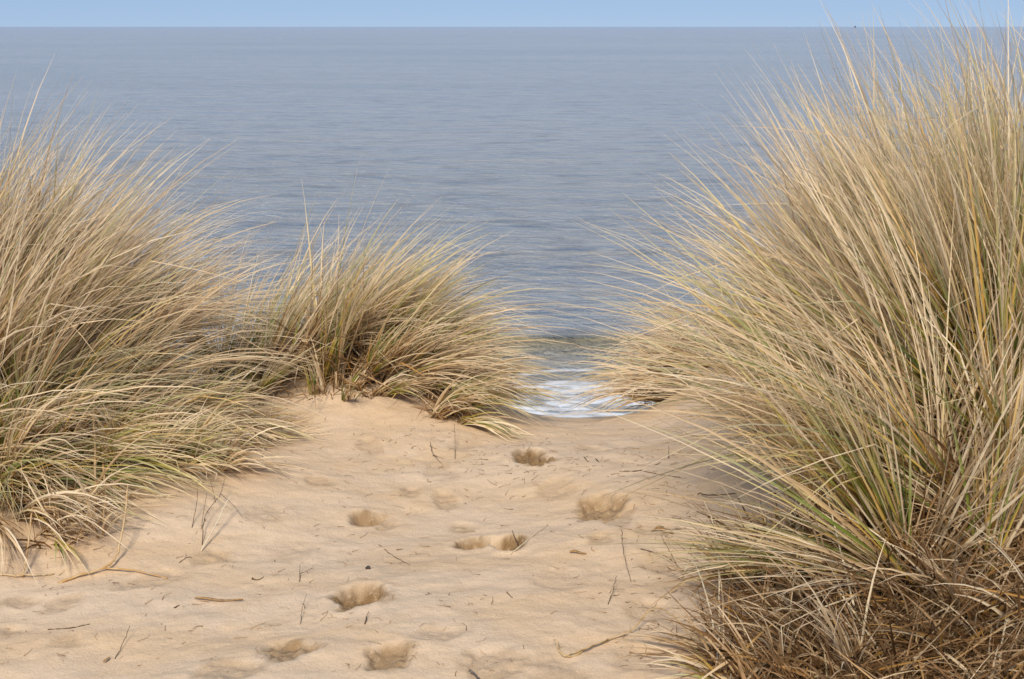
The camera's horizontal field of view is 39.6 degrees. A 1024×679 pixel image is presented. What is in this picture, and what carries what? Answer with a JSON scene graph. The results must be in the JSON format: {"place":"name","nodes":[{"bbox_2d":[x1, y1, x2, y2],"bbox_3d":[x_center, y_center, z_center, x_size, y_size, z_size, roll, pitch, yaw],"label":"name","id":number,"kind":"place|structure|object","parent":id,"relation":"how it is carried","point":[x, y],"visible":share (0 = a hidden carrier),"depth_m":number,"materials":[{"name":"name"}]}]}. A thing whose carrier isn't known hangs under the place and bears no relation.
{"place":"outdoors","nodes":[
{"label":"outdoors","id":0,"kind":"place"},
{"bbox_2d":[0,417,173,582],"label":"marram grass","id":1,"kind":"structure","parent":0,"point":[69,494],"depth_m":4.65,"materials":[{"name":"beige plant"}]},
{"bbox_2d":[0,135,266,539],"bbox_3d":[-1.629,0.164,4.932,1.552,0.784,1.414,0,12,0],"label":"marram grass","id":2,"kind":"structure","parent":0,"point":[90,453],"depth_m":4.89,"materials":[{"name":"beige plant"}]},
{"bbox_2d":[0,54,363,444],"bbox_3d":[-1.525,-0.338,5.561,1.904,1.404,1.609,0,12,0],"label":"marram grass","id":3,"kind":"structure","parent":0,"point":[182,317],"depth_m":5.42,"materials":[{"name":"beige plant"}]},
{"bbox_2d":[141,394,321,476],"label":"marram grass","id":4,"kind":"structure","parent":0,"point":[249,462],"depth_m":5.11,"materials":[{"name":"beige plant"}]},
{"bbox_2d":[161,347,336,458],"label":"marram grass","id":5,"kind":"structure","parent":0,"point":[264,419],"depth_m":5.54,"materials":[{"name":"beige plant"}]},
{"bbox_2d":[185,308,326,408],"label":"marram grass","id":6,"kind":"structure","parent":0,"point":[277,370],"depth_m":5.93,"materials":[{"name":"beige plant"}]},
{"bbox_2d":[169,226,349,379],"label":"marram grass","id":7,"kind":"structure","parent":0,"point":[240,339],"depth_m":6.46,"materials":[{"name":"beige plant"}]},
{"bbox_2d":[278,338,444,403],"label":"marram grass","id":8,"kind":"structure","parent":0,"point":[398,385],"depth_m":5.90,"materials":[{"name":"beige plant"}]},
{"bbox_2d":[190,161,597,407],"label":"marram grass","id":9,"kind":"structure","parent":0,"point":[341,332],"depth_m":5.97,"materials":[{"name":"beige plant"}]},
{"bbox_2d":[398,367,536,441],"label":"marram grass","id":10,"kind":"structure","parent":0,"point":[453,402],"depth_m":5.74,"materials":[{"name":"beige plant"}]},
{"bbox_2d":[0,27,1023,417],"bbox_3d":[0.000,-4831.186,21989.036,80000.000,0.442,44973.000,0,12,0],"label":"water","id":11,"kind":"structure","parent":0,"point":[540,145],"depth_m":108.92,"materials":[{"name":"blue liquid"}]},
{"bbox_2d":[0,346,1023,678],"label":"ground","id":12,"kind":"structure","parent":0,"point":[450,520],"depth_m":4.42,"materials":[{"name":"beige sand"}]},
{"bbox_2d":[0,506,53,576],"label":"dry stalk","id":13,"kind":"object","parent":12,"relation":"on","point":[23,573],"visible":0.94,"depth_m":4.39,"materials":[{"name":"beige plant"}]},
{"bbox_2d":[48,624,89,629],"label":"twig","id":14,"kind":"object","parent":12,"relation":"on","point":[69,627],"visible":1,"depth_m":4.01,"materials":[{"name":"brown wood"}]},
{"bbox_2d":[72,401,106,542],"bbox_3d":[-1.435,0.426,4.919,0.097,0.300,0.775,-2,13,-10],"label":"dry stalk","id":15,"kind":"object","parent":12,"relation":"on","point":[95,481],"visible":0.45,"depth_m":4.82,"materials":[{"name":"beige plant"}]},
{"bbox_2d":[58,485,167,583],"bbox_3d":[-1.279,0.623,4.425,0.294,0.198,0.414,-7,14,-29],"label":"dry stalk","id":16,"kind":"object","parent":12,"relation":"on","point":[95,570],"visible":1,"depth_m":4.38,"materials":[{"name":"beige plant"}]},
{"bbox_2d":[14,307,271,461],"bbox_3d":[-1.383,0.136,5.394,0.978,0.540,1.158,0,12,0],"label":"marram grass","id":17,"kind":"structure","parent":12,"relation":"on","point":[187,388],"depth_m":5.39,"materials":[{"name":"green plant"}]},
{"bbox_2d":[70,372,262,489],"bbox_3d":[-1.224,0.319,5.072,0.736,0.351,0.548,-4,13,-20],"label":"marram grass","id":18,"kind":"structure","parent":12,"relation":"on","point":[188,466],"depth_m":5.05,"materials":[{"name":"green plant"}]},
{"bbox_2d":[192,489,206,527],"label":"twig","id":19,"kind":"object","parent":12,"relation":"on","point":[195,509],"visible":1,"depth_m":4.73,"materials":[{"name":"brown wood"}]},
{"bbox_2d":[200,493,230,550],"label":"dry stalk","id":20,"kind":"object","parent":12,"relation":"on","point":[215,524],"visible":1,"depth_m":4.60,"materials":[{"name":"beige plant"}]},
{"bbox_2d":[194,597,242,600],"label":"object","id":21,"kind":"object","parent":12,"relation":"on","point":[208,598],"visible":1,"depth_m":4.15,"materials":[{"name":"brown wood"}]},
{"bbox_2d":[202,478,240,544],"bbox_3d":[-0.960,0.567,4.748,0.120,0.101,0.391,-1,12,-6],"label":"twig","id":22,"kind":"object","parent":12,"relation":"on","point":[210,507],"visible":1,"depth_m":4.75,"materials":[{"name":"brown wood"}]},
{"bbox_2d":[261,396,273,460],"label":"dry stalk","id":23,"kind":"object","parent":12,"relation":"on","point":[267,431],"visible":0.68,"depth_m":5.49,"materials":[{"name":"beige plant"}]},
{"bbox_2d":[1,420,746,675],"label":"litter","id":24,"kind":"object","parent":12,"relation":"on","point":[470,548],"visible":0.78,"depth_m":4.52,"materials":[{"name":"plant"}]},
{"bbox_2d":[292,223,595,429],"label":"marram grass","id":25,"kind":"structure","parent":12,"relation":"on","point":[422,368],"depth_m":5.93,"materials":[{"name":"beige plant"}]},
{"bbox_2d":[469,669,479,678],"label":"twig","id":26,"kind":"object","parent":12,"relation":"on","point":[473,673],"visible":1,"depth_m":3.63,"materials":[{"name":"brown wood"}]},
{"bbox_2d":[510,524,547,554],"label":"dry stalk","id":27,"kind":"object","parent":12,"relation":"on","point":[526,540],"visible":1,"depth_m":4.49,"materials":[{"name":"beige plant"}]},
{"bbox_2d":[570,550,585,553],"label":"dead leaf","id":28,"kind":"object","parent":12,"relation":"on","point":[577,551],"visible":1,"depth_m":4.38,"materials":[{"name":"brown plant"}]},
{"bbox_2d":[554,607,691,657],"bbox_3d":[0.280,0.781,3.744,0.329,0.070,0.206,-5,13,-21],"label":"dry stalk","id":29,"kind":"object","parent":12,"relation":"on","point":[578,652],"visible":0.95,"depth_m":3.75,"materials":[{"name":"beige plant"}]},
{"bbox_2d":[620,446,679,477],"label":"twig","id":30,"kind":"object","parent":12,"relation":"on","point":[646,471],"visible":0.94,"depth_m":5.09,"materials":[{"name":"brown wood"}]},
{"bbox_2d":[642,537,679,567],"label":"twig","id":31,"kind":"object","parent":12,"relation":"on","point":[664,555],"visible":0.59,"depth_m":4.37,"materials":[{"name":"brown wood"}]},
{"bbox_2d":[651,526,672,533],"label":"dead leaf","id":32,"kind":"object","parent":12,"relation":"on","point":[659,527],"visible":0.65,"depth_m":4.55,"materials":[{"name":"brown plant"}]},
{"bbox_2d":[683,560,723,674],"bbox_3d":[0.511,0.723,3.731,0.029,0.135,0.482,-1,12,-5],"label":"dry stalk","id":33,"kind":"object","parent":12,"relation":"on","point":[707,600],"visible":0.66,"depth_m":3.75,"materials":[{"name":"beige plant"}]},
{"bbox_2d":[703,498,719,665],"bbox_3d":[0.548,0.654,3.845,0.032,0.221,0.739,1,12,4],"label":"dry stalk","id":34,"kind":"object","parent":12,"relation":"on","point":[718,580],"visible":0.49,"depth_m":3.79,"materials":[{"name":"beige plant"}]},
{"bbox_2d":[697,492,735,495],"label":"twig","id":35,"kind":"object","parent":12,"relation":"on","point":[715,494],"visible":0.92,"depth_m":4.73,"materials":[{"name":"brown wood"}]},
{"bbox_2d":[751,502,776,662],"bbox_3d":[0.681,0.638,3.804,0.022,0.232,0.590,3,13,15],"label":"dry stalk","id":36,"kind":"object","parent":12,"relation":"on","point":[769,578],"visible":0.28,"depth_m":3.80,"materials":[{"name":"beige plant"}]},
{"bbox_2d":[519,0,1023,559],"bbox_3d":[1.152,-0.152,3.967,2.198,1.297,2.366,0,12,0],"label":"marram grass","id":37,"kind":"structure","parent":12,"relation":"on","point":[895,320],"depth_m":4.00,"materials":[{"name":"beige plant"}]},
{"bbox_2d":[546,177,1023,678],"bbox_3d":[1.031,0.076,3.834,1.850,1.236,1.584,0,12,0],"label":"marram grass","id":38,"kind":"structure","parent":12,"relation":"on","point":[932,455],"depth_m":3.71,"materials":[{"name":"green plant"}]},
{"bbox_2d":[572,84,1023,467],"bbox_3d":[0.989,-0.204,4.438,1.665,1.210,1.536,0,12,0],"label":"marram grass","id":39,"kind":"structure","parent":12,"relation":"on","point":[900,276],"depth_m":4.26,"materials":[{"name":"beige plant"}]},
{"bbox_2d":[652,441,949,625],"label":"marram grass","id":40,"kind":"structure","parent":12,"relation":"on","point":[734,576],"depth_m":4.00,"materials":[{"name":"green plant"}]},
{"bbox_2d":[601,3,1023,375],"bbox_3d":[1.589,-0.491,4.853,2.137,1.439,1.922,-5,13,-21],"label":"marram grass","id":41,"kind":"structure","parent":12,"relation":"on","point":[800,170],"depth_m":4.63,"materials":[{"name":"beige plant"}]},
{"bbox_2d":[805,426,854,606],"bbox_3d":[0.851,0.460,3.845,0.011,0.280,0.663,0,12,0],"label":"dry stalk","id":42,"kind":"object","parent":12,"relation":"on","point":[853,603],"visible":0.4,"depth_m":3.67,"materials":[{"name":"beige plant"}]},
{"bbox_2d":[645,415,1023,678],"bbox_3d":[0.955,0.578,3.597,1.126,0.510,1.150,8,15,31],"label":"marram grass","id":43,"kind":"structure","parent":12,"relation":"on","point":[827,616],"depth_m":3.51,"materials":[{"name":"brown plant"}]},
{"bbox_2d":[680,0,1023,318],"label":"marram grass","id":44,"kind":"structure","parent":12,"relation":"on","point":[993,133],"depth_m":4.62,"materials":[{"name":"beige plant"}]},
{"bbox_2d":[0,0,1023,26],"label":"sky","id":45,"kind":"structure","parent":0,"point":[13,13],"materials":[{"name":"blue"}]},
{"bbox_2d":[559,273,746,416],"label":"marram grass","id":46,"kind":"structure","parent":0,"point":[624,371],"depth_m":6.29,"materials":[{"name":"beige plant"}]},
{"bbox_2d":[613,163,855,356],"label":"marram grass","id":47,"kind":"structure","parent":0,"point":[713,315],"depth_m":5.67,"materials":[{"name":"beige plant"}]},
{"bbox_2d":[597,547,922,678],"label":"marram grass","id":48,"kind":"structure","parent":0,"point":[727,665],"depth_m":3.50,"materials":[{"name":"brown plant"}]},
{"bbox_2d":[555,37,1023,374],"bbox_3d":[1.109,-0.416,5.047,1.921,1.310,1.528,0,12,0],"label":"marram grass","id":49,"kind":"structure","parent":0,"point":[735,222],"depth_m":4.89,"materials":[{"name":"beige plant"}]},
{"bbox_2d":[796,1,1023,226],"bbox_3d":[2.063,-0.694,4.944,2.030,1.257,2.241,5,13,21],"label":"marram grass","id":50,"kind":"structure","parent":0,"point":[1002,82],"depth_m":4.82,"materials":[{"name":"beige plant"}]}
]}

